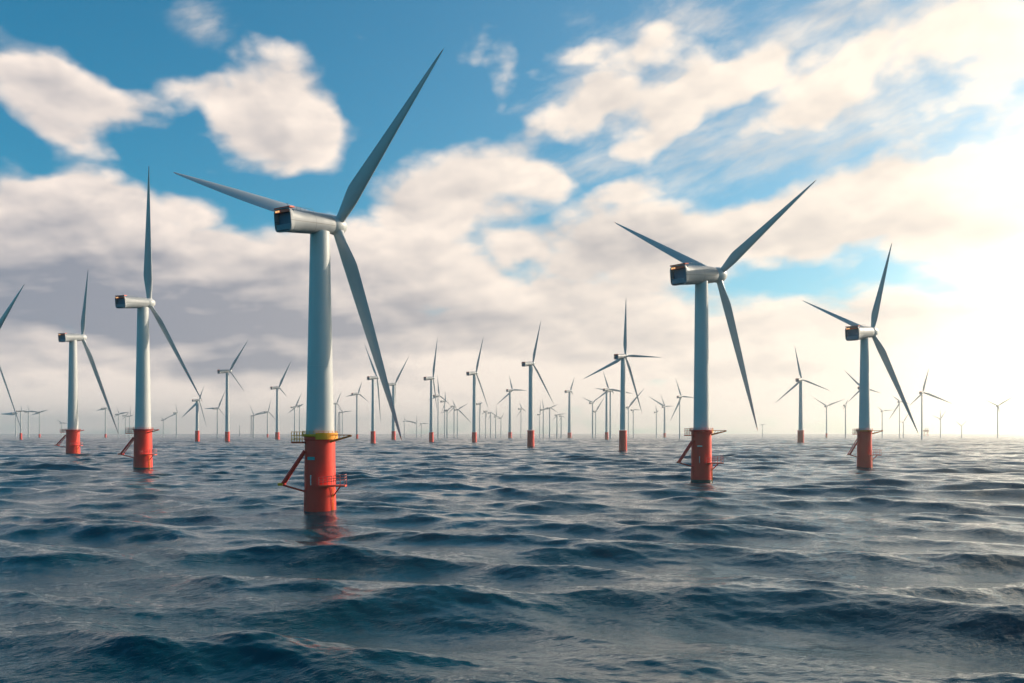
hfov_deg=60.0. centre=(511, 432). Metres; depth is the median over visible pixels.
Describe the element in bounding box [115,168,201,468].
wind turbine
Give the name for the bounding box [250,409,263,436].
wind turbine
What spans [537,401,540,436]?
wind turbine
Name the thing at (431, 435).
wind turbine
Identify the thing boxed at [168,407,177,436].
wind turbine
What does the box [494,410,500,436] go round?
wind turbine
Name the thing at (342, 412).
wind turbine
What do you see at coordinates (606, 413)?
wind turbine
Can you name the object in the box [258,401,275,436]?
wind turbine
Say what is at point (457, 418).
wind turbine
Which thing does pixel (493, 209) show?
sky
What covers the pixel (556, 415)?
wind turbine
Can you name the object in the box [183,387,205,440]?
wind turbine
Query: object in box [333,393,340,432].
wind turbine
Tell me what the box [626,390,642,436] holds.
wind turbine
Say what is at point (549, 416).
wind turbine
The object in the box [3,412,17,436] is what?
wind turbine
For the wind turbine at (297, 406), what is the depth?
5036.08 m
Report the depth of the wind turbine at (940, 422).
5037.07 m
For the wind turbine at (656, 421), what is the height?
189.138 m
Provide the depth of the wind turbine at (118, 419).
5036.68 m
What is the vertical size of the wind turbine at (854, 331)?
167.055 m
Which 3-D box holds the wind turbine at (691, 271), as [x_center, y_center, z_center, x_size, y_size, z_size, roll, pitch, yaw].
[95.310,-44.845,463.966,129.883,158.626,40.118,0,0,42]
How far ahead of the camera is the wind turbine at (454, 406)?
5036.90 m
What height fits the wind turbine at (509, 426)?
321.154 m
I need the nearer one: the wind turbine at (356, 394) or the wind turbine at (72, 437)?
the wind turbine at (72, 437)
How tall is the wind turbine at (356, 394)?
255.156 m
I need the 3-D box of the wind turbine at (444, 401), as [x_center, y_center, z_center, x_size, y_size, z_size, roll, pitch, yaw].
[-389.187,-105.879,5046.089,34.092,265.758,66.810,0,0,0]
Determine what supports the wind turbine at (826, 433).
in the sea
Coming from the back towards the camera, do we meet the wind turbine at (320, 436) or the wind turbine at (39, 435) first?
the wind turbine at (39, 435)
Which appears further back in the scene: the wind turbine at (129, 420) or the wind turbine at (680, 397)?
the wind turbine at (129, 420)
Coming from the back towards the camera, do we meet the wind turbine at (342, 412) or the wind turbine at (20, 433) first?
the wind turbine at (342, 412)
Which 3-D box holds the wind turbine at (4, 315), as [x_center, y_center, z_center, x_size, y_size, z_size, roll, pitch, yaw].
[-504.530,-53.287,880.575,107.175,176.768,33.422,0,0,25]
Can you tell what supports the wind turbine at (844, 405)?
in the sea
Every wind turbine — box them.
[0,285,23,427]
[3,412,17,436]
[16,408,28,438]
[24,405,36,436]
[32,410,46,436]
[54,273,117,453]
[96,407,106,436]
[114,409,126,436]
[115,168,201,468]
[126,406,131,436]
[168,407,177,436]
[174,50,442,511]
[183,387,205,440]
[204,392,224,436]
[217,342,246,440]
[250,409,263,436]
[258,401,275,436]
[270,362,290,438]
[288,393,301,431]
[295,404,302,431]
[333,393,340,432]
[338,407,348,436]
[345,382,365,438]
[365,346,380,442]
[388,359,407,439]
[424,338,437,441]
[429,376,447,437]
[440,395,445,436]
[442,407,451,436]
[450,402,457,436]
[454,405,467,436]
[466,336,487,441]
[476,402,482,436]
[482,410,486,436]
[488,412,494,436]
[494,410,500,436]
[500,376,526,437]
[522,322,553,445]
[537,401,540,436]
[540,400,546,436]
[545,404,557,436]
[555,414,560,436]
[565,380,573,437]
[582,397,596,436]
[584,304,658,450]
[593,398,603,436]
[595,372,631,438]
[596,388,612,437]
[616,181,814,482]
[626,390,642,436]
[631,409,637,436]
[650,396,668,436]
[654,409,657,436]
[671,381,693,438]
[779,349,829,442]
[802,244,917,467]
[816,399,843,436]
[843,400,847,436]
[844,370,878,401]
[878,407,889,436]
[889,396,908,436]
[909,369,949,438]
[932,412,943,436]
[984,396,1013,436]
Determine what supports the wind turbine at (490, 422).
in the sea
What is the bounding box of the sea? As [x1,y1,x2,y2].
[0,434,1023,682]
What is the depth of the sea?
172.33 m
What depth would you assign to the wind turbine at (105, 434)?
5035.97 m
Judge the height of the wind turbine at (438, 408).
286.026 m
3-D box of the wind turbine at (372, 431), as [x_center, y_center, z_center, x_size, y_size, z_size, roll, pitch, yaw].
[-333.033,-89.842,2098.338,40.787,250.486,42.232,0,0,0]
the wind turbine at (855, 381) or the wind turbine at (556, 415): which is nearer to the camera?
the wind turbine at (855, 381)
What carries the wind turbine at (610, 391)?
in the sea
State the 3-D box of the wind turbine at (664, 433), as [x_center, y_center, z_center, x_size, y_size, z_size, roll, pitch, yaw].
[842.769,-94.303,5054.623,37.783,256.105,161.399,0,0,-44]
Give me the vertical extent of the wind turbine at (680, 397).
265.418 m
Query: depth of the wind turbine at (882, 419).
5036.36 m
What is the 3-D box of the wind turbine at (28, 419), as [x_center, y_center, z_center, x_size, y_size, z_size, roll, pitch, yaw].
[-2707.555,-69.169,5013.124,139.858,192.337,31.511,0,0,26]
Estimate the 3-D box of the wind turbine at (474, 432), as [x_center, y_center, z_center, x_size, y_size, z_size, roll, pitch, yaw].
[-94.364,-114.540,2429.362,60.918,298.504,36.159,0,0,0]
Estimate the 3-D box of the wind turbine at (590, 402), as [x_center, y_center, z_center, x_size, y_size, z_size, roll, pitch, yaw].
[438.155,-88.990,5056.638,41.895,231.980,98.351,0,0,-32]
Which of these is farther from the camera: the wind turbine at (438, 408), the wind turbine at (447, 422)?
the wind turbine at (447, 422)
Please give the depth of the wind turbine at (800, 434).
2191.27 m
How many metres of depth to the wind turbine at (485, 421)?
5036.57 m
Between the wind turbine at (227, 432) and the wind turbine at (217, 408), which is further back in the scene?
the wind turbine at (217, 408)
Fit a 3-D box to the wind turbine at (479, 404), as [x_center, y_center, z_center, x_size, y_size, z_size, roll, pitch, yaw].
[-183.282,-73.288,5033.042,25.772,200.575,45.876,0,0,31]
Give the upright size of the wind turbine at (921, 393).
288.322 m
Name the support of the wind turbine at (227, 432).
in the sea
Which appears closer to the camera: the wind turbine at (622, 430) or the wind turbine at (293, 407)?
the wind turbine at (622, 430)
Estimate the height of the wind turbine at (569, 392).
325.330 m
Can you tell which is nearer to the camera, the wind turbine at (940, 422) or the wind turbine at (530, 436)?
the wind turbine at (530, 436)
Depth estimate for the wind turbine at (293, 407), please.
4431.19 m
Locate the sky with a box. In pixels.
[0,0,1023,433]
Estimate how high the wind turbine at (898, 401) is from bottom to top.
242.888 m
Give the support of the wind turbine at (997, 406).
in the sea
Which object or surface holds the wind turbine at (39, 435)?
in the sea
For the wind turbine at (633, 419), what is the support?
in the sea
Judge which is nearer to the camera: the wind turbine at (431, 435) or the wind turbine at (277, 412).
the wind turbine at (431, 435)
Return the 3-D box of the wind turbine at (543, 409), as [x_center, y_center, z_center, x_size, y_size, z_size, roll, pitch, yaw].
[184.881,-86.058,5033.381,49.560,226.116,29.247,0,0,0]
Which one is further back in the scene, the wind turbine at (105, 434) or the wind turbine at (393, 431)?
the wind turbine at (105, 434)
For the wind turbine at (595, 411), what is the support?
in the sea

